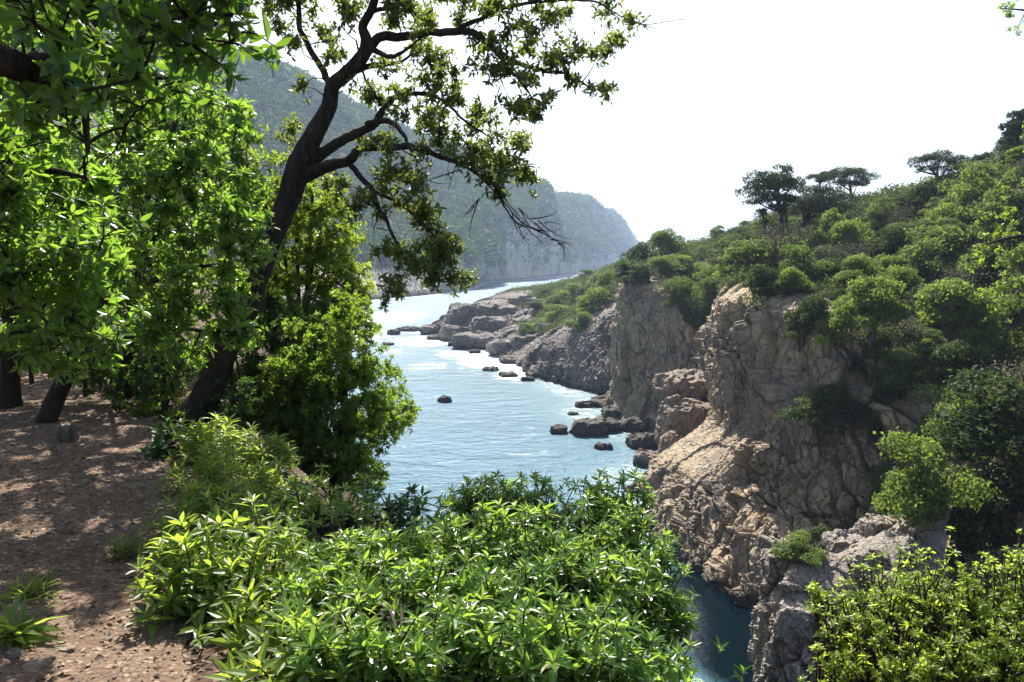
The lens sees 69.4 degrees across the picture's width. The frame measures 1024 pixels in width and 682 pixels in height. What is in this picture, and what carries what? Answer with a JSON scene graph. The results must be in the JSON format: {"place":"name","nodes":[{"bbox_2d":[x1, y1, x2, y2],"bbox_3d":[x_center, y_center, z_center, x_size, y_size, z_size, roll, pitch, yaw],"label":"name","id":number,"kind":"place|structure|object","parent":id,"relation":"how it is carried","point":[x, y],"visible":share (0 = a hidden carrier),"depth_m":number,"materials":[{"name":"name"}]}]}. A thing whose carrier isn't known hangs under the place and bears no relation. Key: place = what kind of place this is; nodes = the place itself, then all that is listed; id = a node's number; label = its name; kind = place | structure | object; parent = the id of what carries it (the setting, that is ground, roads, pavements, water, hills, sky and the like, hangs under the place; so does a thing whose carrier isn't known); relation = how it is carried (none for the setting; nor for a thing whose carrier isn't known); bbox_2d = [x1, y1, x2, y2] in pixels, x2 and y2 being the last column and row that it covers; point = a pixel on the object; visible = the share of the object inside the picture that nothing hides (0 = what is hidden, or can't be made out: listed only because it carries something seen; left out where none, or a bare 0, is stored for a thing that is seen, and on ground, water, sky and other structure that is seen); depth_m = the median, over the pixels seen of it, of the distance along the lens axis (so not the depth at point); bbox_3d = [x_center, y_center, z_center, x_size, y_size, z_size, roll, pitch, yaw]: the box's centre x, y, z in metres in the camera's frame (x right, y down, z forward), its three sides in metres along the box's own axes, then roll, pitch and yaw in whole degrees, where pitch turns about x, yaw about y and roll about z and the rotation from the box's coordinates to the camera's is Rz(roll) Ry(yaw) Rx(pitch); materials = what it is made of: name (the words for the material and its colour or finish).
{"place":"outdoors","nodes":[
{"label":"outdoors","id":0,"kind":"place"},
{"bbox_2d":[0,367,195,681],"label":"path","id":1,"kind":"structure","parent":0,"point":[107,668],"depth_m":4.95,"materials":[{"name":"soil"}]},
{"bbox_2d":[101,523,181,570],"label":"weed","id":2,"kind":"object","parent":1,"relation":"on","point":[130,546],"visible":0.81,"depth_m":4.59,"materials":[{"name":"green plant"}]},
{"bbox_2d":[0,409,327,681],"bbox_3d":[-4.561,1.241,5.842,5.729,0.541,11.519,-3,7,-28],"label":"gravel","id":3,"kind":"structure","parent":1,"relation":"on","point":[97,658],"depth_m":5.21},
{"bbox_2d":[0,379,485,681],"bbox_3d":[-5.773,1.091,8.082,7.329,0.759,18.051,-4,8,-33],"label":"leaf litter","id":4,"kind":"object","parent":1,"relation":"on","point":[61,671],"visible":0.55,"depth_m":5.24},
{"bbox_2d":[0,259,478,681],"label":"ground","id":5,"kind":"structure","parent":0,"point":[208,653],"depth_m":6.26,"materials":[{"name":"soil"}]},
{"bbox_2d":[0,563,65,603],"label":"grass tuft","id":6,"kind":"object","parent":5,"relation":"on","point":[32,586],"visible":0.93,"depth_m":3.99,"materials":[{"name":"green plant"}]},
{"bbox_2d":[0,592,68,649],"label":"strap leaved plant","id":7,"kind":"object","parent":5,"relation":"on","point":[8,621],"visible":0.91,"depth_m":3.51,"materials":[{"name":"green plant"}]},
{"bbox_2d":[0,2,122,408],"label":"broadleaf tree","id":8,"kind":"object","parent":5,"relation":"on","point":[10,391],"visible":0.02,"depth_m":10.46,"materials":[{"name":"green plant"}]},
{"bbox_2d":[0,32,152,389],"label":"broadleaf tree","id":9,"kind":"object","parent":5,"relation":"on","point":[76,271],"visible":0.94,"depth_m":4.20,"materials":[{"name":"green plant"}]},
{"bbox_2d":[16,0,256,398],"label":"broadleaf tree","id":10,"kind":"object","parent":5,"relation":"on","point":[141,144],"visible":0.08,"depth_m":10.82,"materials":[{"name":"green plant"}]},
{"bbox_2d":[0,92,282,340],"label":"broadleaf tree","id":11,"kind":"object","parent":5,"relation":"on","point":[209,272],"visible":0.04,"depth_m":16.09,"materials":[{"name":"green plant"}]},
{"bbox_2d":[0,0,291,177],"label":"broadleaf tree","id":12,"kind":"object","parent":5,"relation":"on","point":[72,75],"visible":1,"depth_m":2.67,"materials":[{"name":"green plant"}]},
{"bbox_2d":[103,331,202,415],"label":"shade shrub","id":13,"kind":"object","parent":5,"relation":"on","point":[146,391],"visible":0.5,"depth_m":9.85,"materials":[{"name":"green plant"}]},
{"bbox_2d":[124,347,189,419],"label":"shade shrub","id":14,"kind":"object","parent":5,"relation":"on","point":[165,391],"visible":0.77,"depth_m":9.52,"materials":[{"name":"green plant"}]},
{"bbox_2d":[34,59,285,422],"bbox_3d":[-3.727,-0.748,7.835,2.103,4.225,4.607,-5,8,-38],"label":"broadleaf tree","id":15,"kind":"object","parent":5,"relation":"on","point":[166,169],"visible":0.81,"depth_m":6.62,"materials":[{"name":"green plant"}]},
{"bbox_2d":[118,316,211,402],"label":"shade shrub","id":16,"kind":"object","parent":5,"relation":"on","point":[192,375],"visible":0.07,"depth_m":11.24,"materials":[{"name":"green plant"}]},
{"bbox_2d":[136,414,216,458],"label":"leafy plant","id":17,"kind":"object","parent":5,"relation":"on","point":[161,444],"visible":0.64,"depth_m":7.25,"materials":[{"name":"green plant"}]},
{"bbox_2d":[153,437,242,502],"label":"herb","id":18,"kind":"object","parent":5,"relation":"on","point":[207,465],"visible":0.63,"depth_m":5.91,"materials":[{"name":"green plant"}]},
{"bbox_2d":[139,477,265,551],"bbox_3d":[-1.979,1.197,4.967,0.886,0.573,0.702,2,7,20],"label":"herb","id":19,"kind":"object","parent":5,"relation":"on","point":[196,500],"visible":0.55,"depth_m":4.95,"materials":[{"name":"green plant"}]},
{"bbox_2d":[124,491,319,644],"bbox_3d":[-1.566,1.261,3.968,1.000,0.739,1.054,0,6,0],"label":"leafy plant","id":20,"kind":"object","parent":5,"relation":"on","point":[199,588],"visible":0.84,"depth_m":3.85,"materials":[{"name":"green plant"}]},
{"bbox_2d":[198,357,266,430],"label":"shade shrub","id":21,"kind":"object","parent":5,"relation":"on","point":[248,405],"visible":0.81,"depth_m":9.28,"materials":[{"name":"green plant"}]},
{"bbox_2d":[164,412,301,477],"bbox_3d":[-2.577,1.049,7.068,1.387,0.714,0.695,2,7,16],"label":"herb","id":22,"kind":"object","parent":5,"relation":"on","point":[242,452],"visible":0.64,"depth_m":6.97,"materials":[{"name":"green plant"}]},
{"bbox_2d":[201,444,339,518],"bbox_3d":[-1.910,1.147,5.631,1.018,0.629,0.969,0,6,0],"label":"herb","id":23,"kind":"object","parent":5,"relation":"on","point":[262,480],"visible":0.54,"depth_m":5.68,"materials":[{"name":"green plant"}]},
{"bbox_2d":[202,574,345,681],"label":"leafy plant","id":24,"kind":"object","parent":5,"relation":"on","point":[255,641],"visible":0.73,"depth_m":3.28,"materials":[{"name":"green plant"}]},
{"bbox_2d":[217,286,338,411],"bbox_3d":[-3.639,0.610,11.293,2.435,2.971,2.196,0,6,0],"label":"broadleaf tree","id":25,"kind":"object","parent":5,"relation":"on","point":[249,363],"visible":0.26,"depth_m":10.64,"materials":[{"name":"green plant"}]},
{"bbox_2d":[224,150,378,381],"bbox_3d":[-3.744,-0.676,12.719,3.158,5.096,2.322,0,6,0],"label":"broadleaf tree","id":26,"kind":"object","parent":5,"relation":"on","point":[326,248],"visible":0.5,"depth_m":12.04,"materials":[{"name":"green plant"}]},
{"bbox_2d":[238,463,391,545],"bbox_3d":[-1.371,1.266,5.275,1.121,0.719,0.881,-5,8,-40],"label":"shrub","id":27,"kind":"object","parent":5,"relation":"on","point":[341,515],"visible":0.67,"depth_m":5.19,"materials":[{"name":"green plant"}]},
{"bbox_2d":[256,283,422,497],"bbox_3d":[-2.570,0.931,10.242,2.807,3.468,2.208,0,6,0],"label":"broadleaf tree","id":28,"kind":"object","parent":5,"relation":"on","point":[326,387],"visible":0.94,"depth_m":9.69,"materials":[{"name":"green plant"}]},
{"bbox_2d":[233,514,527,681],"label":"shrub","id":29,"kind":"object","parent":5,"relation":"on","point":[373,642],"visible":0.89,"depth_m":3.06,"materials":[{"name":"green plant"}]},
{"bbox_2d":[351,474,448,551],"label":"shrub","id":30,"kind":"object","parent":5,"relation":"on","point":[394,510],"visible":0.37,"depth_m":5.85,"materials":[{"name":"green plant"}]},
{"bbox_2d":[170,0,684,424],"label":"gnarled tree","id":31,"kind":"object","parent":5,"relation":"on","point":[305,164],"visible":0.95,"depth_m":8.62,"materials":[{"name":"green plant"}]},
{"bbox_2d":[432,470,582,568],"bbox_3d":[-0.016,1.840,5.437,1.103,1.770,0.827,4,7,31],"label":"shrub","id":32,"kind":"object","parent":5,"relation":"on","point":[509,493],"visible":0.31,"depth_m":5.36,"materials":[{"name":"green plant"}]},
{"bbox_2d":[379,491,698,681],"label":"shrub","id":33,"kind":"object","parent":5,"relation":"on","point":[534,609],"visible":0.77,"depth_m":3.61,"materials":[{"name":"green plant"}]},
{"bbox_2d":[538,466,703,681],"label":"shrub","id":34,"kind":"object","parent":5,"relation":"on","point":[620,530],"visible":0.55,"depth_m":4.47,"materials":[{"name":"green plant"}]},
{"bbox_2d":[798,525,1023,681],"bbox_3d":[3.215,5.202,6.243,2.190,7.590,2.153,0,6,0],"label":"shrub","id":35,"kind":"object","parent":5,"relation":"on","point":[996,655],"visible":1,"depth_m":5.70,"materials":[{"name":"green plant"}]},
{"bbox_2d":[16,20,579,302],"bbox_3d":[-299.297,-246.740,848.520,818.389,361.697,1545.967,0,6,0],"label":"mountain","id":36,"kind":"structure","parent":0,"point":[514,265],"depth_m":723.62,"materials":[{"name":"stone"}]},
{"bbox_2d":[10,0,580,274],"bbox_3d":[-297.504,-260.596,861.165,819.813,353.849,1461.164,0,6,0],"label":"forest","id":37,"kind":"object","parent":36,"relation":"on","point":[352,109],"visible":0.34,"depth_m":678.07,"materials":[{"name":"plant"}]},
{"bbox_2d":[254,270,753,681],"bbox_3d":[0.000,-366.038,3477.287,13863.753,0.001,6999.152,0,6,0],"label":"sea","id":38,"kind":"structure","parent":0,"point":[482,423],"depth_m":103.54,"materials":[{"name":"liquid"}]},
{"bbox_2d":[569,416,607,436],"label":"sea rock","id":39,"kind":"object","parent":38,"relation":"in","point":[596,426],"visible":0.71,"depth_m":104.35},
{"bbox_2d":[654,394,711,443],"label":"boulder","id":40,"kind":"object","parent":38,"relation":"in","point":[681,415],"visible":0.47,"depth_m":91.45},
{"bbox_2d":[418,282,616,394],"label":"rocky point","id":41,"kind":"structure","parent":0,"point":[565,356],"depth_m":150.57,"materials":[{"name":"stone"}]},
{"bbox_2d":[445,302,477,325],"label":"boulder","id":42,"kind":"object","parent":41,"relation":"on","point":[458,313],"visible":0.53,"depth_m":227.87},
{"bbox_2d":[450,330,494,348],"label":"boulder","id":43,"kind":"object","parent":41,"relation":"on","point":[479,339],"visible":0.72,"depth_m":202.93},
{"bbox_2d":[470,316,508,331],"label":"boulder","id":44,"kind":"object","parent":41,"relation":"on","point":[487,323],"visible":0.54,"depth_m":209.05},
{"bbox_2d":[575,286,610,312],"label":"shrub","id":45,"kind":"object","parent":41,"relation":"on","point":[594,297],"visible":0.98,"depth_m":155.52,"materials":[{"name":"green plant"}]},
{"bbox_2d":[558,200,630,272],"bbox_3d":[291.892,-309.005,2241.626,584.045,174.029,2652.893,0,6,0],"label":"headland","id":46,"kind":"structure","parent":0,"point":[591,261],"depth_m":1449.57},
{"bbox_2d":[554,190,639,254],"bbox_3d":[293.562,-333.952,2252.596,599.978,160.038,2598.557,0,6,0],"label":"forest","id":47,"kind":"object","parent":46,"relation":"on","point":[581,201],"visible":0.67,"depth_m":1543.34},
{"bbox_2d":[179,0,1023,250],"label":"sky","id":48,"kind":"structure","parent":0,"point":[719,94],"materials":[{"name":"white"}]},
{"bbox_2d":[598,245,720,432],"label":"cliff","id":49,"kind":"structure","parent":0,"point":[648,341],"depth_m":113.65,"materials":[{"name":"stone"}]},
{"bbox_2d":[643,226,692,256],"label":"shrub","id":50,"kind":"object","parent":49,"relation":"on","point":[660,238],"visible":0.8,"depth_m":132.66,"materials":[{"name":"green plant"}]},
{"bbox_2d":[659,275,699,307],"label":"shrub","id":51,"kind":"object","parent":49,"relation":"on","point":[685,285],"visible":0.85,"depth_m":110.99,"materials":[{"name":"green plant"}]},
{"bbox_2d":[641,176,1023,681],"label":"cliff","id":52,"kind":"structure","parent":0,"point":[735,473],"depth_m":58.14,"materials":[{"name":"stone"}]},
{"bbox_2d":[652,368,708,402],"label":"boulder","id":53,"kind":"object","parent":52,"relation":"on","point":[685,382],"visible":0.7,"depth_m":95.87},
{"bbox_2d":[682,284,710,337],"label":"shrub","id":54,"kind":"object","parent":52,"relation":"on","point":[705,313],"visible":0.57,"depth_m":108.34,"materials":[{"name":"green plant"}]},
{"bbox_2d":[692,263,721,306],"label":"shrub","id":55,"kind":"object","parent":52,"relation":"on","point":[706,286],"visible":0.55,"depth_m":105.84,"materials":[{"name":"green plant"}]},
{"bbox_2d":[703,229,773,275],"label":"shrub","id":56,"kind":"object","parent":52,"relation":"on","point":[746,236],"visible":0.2,"depth_m":81.06,"materials":[{"name":"green plant"}]},
{"bbox_2d":[718,237,787,276],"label":"shrub","id":57,"kind":"object","parent":52,"relation":"on","point":[754,252],"visible":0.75,"depth_m":72.14,"materials":[{"name":"green plant"}]},
{"bbox_2d":[498,148,1023,469],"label":"undergrowth","id":58,"kind":"object","parent":52,"relation":"on","point":[890,192],"visible":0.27,"depth_m":96.85,"materials":[{"name":"green plant"}]},
{"bbox_2d":[741,261,794,297],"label":"shrub","id":59,"kind":"object","parent":52,"relation":"on","point":[763,277],"visible":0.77,"depth_m":62.73,"materials":[{"name":"green plant"}]},
{"bbox_2d":[733,162,810,238],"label":"umbrella pine","id":60,"kind":"object","parent":52,"relation":"on","point":[775,182],"visible":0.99,"depth_m":85.63,"materials":[{"name":"green plant"}]},
{"bbox_2d":[750,213,817,271],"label":"tree","id":61,"kind":"object","parent":52,"relation":"on","point":[775,245],"visible":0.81,"depth_m":69.89,"materials":[{"name":"green plant"}]},
{"bbox_2d":[770,264,820,293],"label":"shrub","id":62,"kind":"object","parent":52,"relation":"on","point":[792,276],"visible":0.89,"depth_m":61.04,"materials":[{"name":"green plant"}]},
{"bbox_2d":[777,243,838,278],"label":"shrub","id":63,"kind":"object","parent":52,"relation":"on","point":[801,262],"visible":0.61,"depth_m":65.37,"materials":[{"name":"green plant"}]},
{"bbox_2d":[782,291,835,351],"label":"shrub","id":64,"kind":"object","parent":52,"relation":"on","point":[815,306],"visible":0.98,"depth_m":56.81,"materials":[{"name":"green plant"}]},
{"bbox_2d":[770,180,862,236],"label":"umbrella pine","id":65,"kind":"object","parent":52,"relation":"on","point":[814,202],"visible":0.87,"depth_m":93.42,"materials":[{"name":"green plant"}]},
{"bbox_2d":[774,381,865,434],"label":"shrub","id":66,"kind":"object","parent":52,"relation":"on","point":[823,398],"visible":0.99,"depth_m":54.01,"materials":[{"name":"green plant"}]},
{"bbox_2d":[812,296,874,354],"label":"shrub","id":67,"kind":"object","parent":52,"relation":"on","point":[841,313],"visible":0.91,"depth_m":54.73,"materials":[{"name":"green plant"}]},
{"bbox_2d":[822,218,876,253],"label":"shrub","id":68,"kind":"object","parent":52,"relation":"on","point":[849,232],"visible":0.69,"depth_m":79.64,"materials":[{"name":"green plant"}]},
{"bbox_2d":[821,165,881,201],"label":"umbrella pine","id":69,"kind":"object","parent":52,"relation":"on","point":[846,173],"visible":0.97,"depth_m":109.99,"materials":[{"name":"green plant"}]},
{"bbox_2d":[840,252,886,279],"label":"shrub","id":70,"kind":"object","parent":52,"relation":"on","point":[858,262],"visible":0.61,"depth_m":67.41,"materials":[{"name":"green plant"}]},
{"bbox_2d":[845,326,900,380],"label":"shrub","id":71,"kind":"object","parent":52,"relation":"on","point":[881,335],"visible":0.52,"depth_m":54.64,"materials":[{"name":"green plant"}]},
{"bbox_2d":[849,383,904,446],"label":"shrub","id":72,"kind":"object","parent":52,"relation":"on","point":[870,419],"visible":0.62,"depth_m":52.93,"materials":[{"name":"green plant"}]},
{"bbox_2d":[843,273,911,373],"bbox_3d":[26.460,-1.230,54.009,4.369,7.432,4.455,1,7,12],"label":"tree","id":73,"kind":"object","parent":52,"relation":"on","point":[875,294],"visible":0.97,"depth_m":53.14,"materials":[{"name":"green plant"}]},
{"bbox_2d":[862,457,901,494],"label":"shrub","id":74,"kind":"object","parent":52,"relation":"on","point":[886,467],"visible":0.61,"depth_m":50.80,"materials":[{"name":"green plant"}]},
{"bbox_2d":[864,196,908,236],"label":"tree","id":75,"kind":"object","parent":52,"relation":"on","point":[870,214],"visible":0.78,"depth_m":85.74,"materials":[{"name":"green plant"}]},
{"bbox_2d":[863,223,914,263],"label":"shrub","id":76,"kind":"object","parent":52,"relation":"on","point":[893,239],"visible":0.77,"depth_m":75.15,"materials":[{"name":"green plant"}]},
{"bbox_2d":[863,344,929,398],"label":"shrub","id":77,"kind":"object","parent":52,"relation":"on","point":[889,377],"visible":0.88,"depth_m":52.49,"materials":[{"name":"green plant"}]},
{"bbox_2d":[875,263,923,297],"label":"shrub","id":78,"kind":"object","parent":52,"relation":"on","point":[899,274],"visible":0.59,"depth_m":63.82,"materials":[{"name":"green plant"}]},
{"bbox_2d":[873,233,951,288],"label":"shrub","id":79,"kind":"object","parent":52,"relation":"on","point":[919,255],"visible":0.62,"depth_m":68.01,"materials":[{"name":"green plant"}]},
{"bbox_2d":[891,183,942,218],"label":"shrub","id":80,"kind":"object","parent":52,"relation":"on","point":[917,194],"visible":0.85,"depth_m":88.78,"materials":[{"name":"green plant"}]},
{"bbox_2d":[905,380,968,460],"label":"shrub","id":81,"kind":"object","parent":52,"relation":"on","point":[931,395],"visible":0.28,"depth_m":47.90,"materials":[{"name":"green plant"}]},
{"bbox_2d":[904,148,981,199],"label":"umbrella pine","id":82,"kind":"object","parent":52,"relation":"on","point":[937,166],"visible":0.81,"depth_m":90.47,"materials":[{"name":"green plant"}]},
{"bbox_2d":[904,338,985,397],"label":"shrub","id":83,"kind":"object","parent":52,"relation":"on","point":[938,362],"visible":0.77,"depth_m":49.51,"materials":[{"name":"green plant"}]},
{"bbox_2d":[901,224,1000,268],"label":"shrub","id":84,"kind":"object","parent":52,"relation":"on","point":[948,243],"visible":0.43,"depth_m":70.75,"materials":[{"name":"green plant"}]},
{"bbox_2d":[914,275,1000,345],"bbox_3d":[31.718,-0.247,53.021,5.332,9.065,5.229,2,7,15],"label":"tree","id":85,"kind":"object","parent":52,"relation":"on","point":[938,296],"visible":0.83,"depth_m":51.82,"materials":[{"name":"green plant"}]},
{"bbox_2d":[928,165,1000,234],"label":"tree","id":86,"kind":"object","parent":52,"relation":"on","point":[965,198],"visible":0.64,"depth_m":75.86,"materials":[{"name":"green plant"}]},
{"bbox_2d":[915,373,1016,465],"bbox_3d":[27.647,4.901,44.542,5.766,6.266,5.095,3,7,27],"label":"shrub","id":87,"kind":"object","parent":52,"relation":"on","point":[927,425],"visible":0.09,"depth_m":45.00,"materials":[{"name":"green plant"}]},
{"bbox_2d":[934,161,1009,197],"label":"shrub","id":88,"kind":"object","parent":52,"relation":"on","point":[997,165],"visible":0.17,"depth_m":81.60,"materials":[{"name":"green plant"}]},
{"bbox_2d":[929,365,1023,462],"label":"shrub","id":89,"kind":"object","parent":52,"relation":"on","point":[990,417],"visible":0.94,"depth_m":36.39,"materials":[{"name":"green plant"}]},
{"bbox_2d":[948,245,1005,285],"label":"shrub","id":90,"kind":"object","parent":52,"relation":"on","point":[990,259],"visible":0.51,"depth_m":65.86,"materials":[{"name":"green plant"}]},
{"bbox_2d":[936,458,1023,564],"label":"shrub","id":91,"kind":"object","parent":52,"relation":"on","point":[977,531],"visible":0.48,"depth_m":34.96,"materials":[{"name":"green plant"}]},
{"bbox_2d":[945,298,1023,370],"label":"shrub","id":92,"kind":"object","parent":52,"relation":"on","point":[982,347],"visible":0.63,"depth_m":50.91,"materials":[{"name":"green plant"}]},
{"bbox_2d":[958,0,1023,298],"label":"broadleaf tree","id":93,"kind":"object","parent":52,"relation":"on","point":[1015,236],"visible":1,"depth_m":24.25,"materials":[{"name":"green plant"}]},
{"bbox_2d":[961,173,1023,253],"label":"tree","id":94,"kind":"object","parent":52,"relation":"on","point":[996,205],"visible":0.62,"depth_m":66.79,"materials":[{"name":"green plant"}]},
{"bbox_2d":[973,427,1023,513],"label":"shrub","id":95,"kind":"object","parent":52,"relation":"on","point":[1011,472],"visible":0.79,"depth_m":34.80,"materials":[{"name":"green plant"}]},
{"bbox_2d":[983,242,1023,333],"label":"tree","id":96,"kind":"object","parent":52,"relation":"on","point":[1014,258],"visible":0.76,"depth_m":52.37,"materials":[{"name":"green plant"}]},
{"bbox_2d":[997,108,1023,145],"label":"umbrella pine","id":97,"kind":"object","parent":52,"relation":"on","point":[1013,126],"visible":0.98,"depth_m":84.73,"materials":[{"name":"green plant"}]},
{"bbox_2d":[747,499,953,681],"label":"rock outcrop","id":98,"kind":"object","parent":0,"point":[768,661],"visible":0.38,"depth_m":33.66,"materials":[{"name":"stone"}]},
{"bbox_2d":[760,548,790,583],"bbox_3d":[13.059,10.892,35.714,2.028,1.659,1.882,0,6,4],"label":"rock block","id":99,"kind":"object","parent":98,"relation":"on","point":[775,569],"visible":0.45,"depth_m":35.16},
{"bbox_2d":[769,597,820,655],"bbox_3d":[12.995,13.091,33.773,2.421,2.934,1.992,1,7,10],"label":"rock block","id":100,"kind":"object","parent":98,"relation":"on","point":[785,619],"visible":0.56,"depth_m":33.05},
{"bbox_2d":[769,528,829,567],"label":"shrub","id":101,"kind":"object","parent":98,"relation":"on","point":[799,550],"visible":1,"depth_m":34.55,"materials":[{"name":"green plant"}]},
{"bbox_2d":[819,528,861,553],"bbox_3d":[16.302,9.988,35.911,2.447,1.392,2.073,0,6,-3],"label":"rock block","id":102,"kind":"object","parent":98,"relation":"on","point":[835,540],"visible":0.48,"depth_m":35.74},
{"bbox_2d":[846,545,889,581],"bbox_3d":[16.143,10.044,33.398,1.946,1.726,1.659,3,7,21],"label":"rock block","id":103,"kind":"object","parent":98,"relation":"on","point":[857,555],"visible":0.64,"depth_m":32.99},
{"bbox_2d":[851,513,897,536],"bbox_3d":[17.749,9.146,35.757,2.196,1.580,1.924,-1,7,-13],"label":"rock block","id":104,"kind":"object","parent":98,"relation":"on","point":[869,524],"visible":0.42,"depth_m":35.28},
{"bbox_2d":[870,426,1000,528],"bbox_3d":[18.838,6.569,33.419,5.118,5.026,4.503,0,6,-4],"label":"shrub","id":105,"kind":"object","parent":98,"relation":"on","point":[926,489],"visible":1,"depth_m":32.57,"materials":[{"name":"green plant"}]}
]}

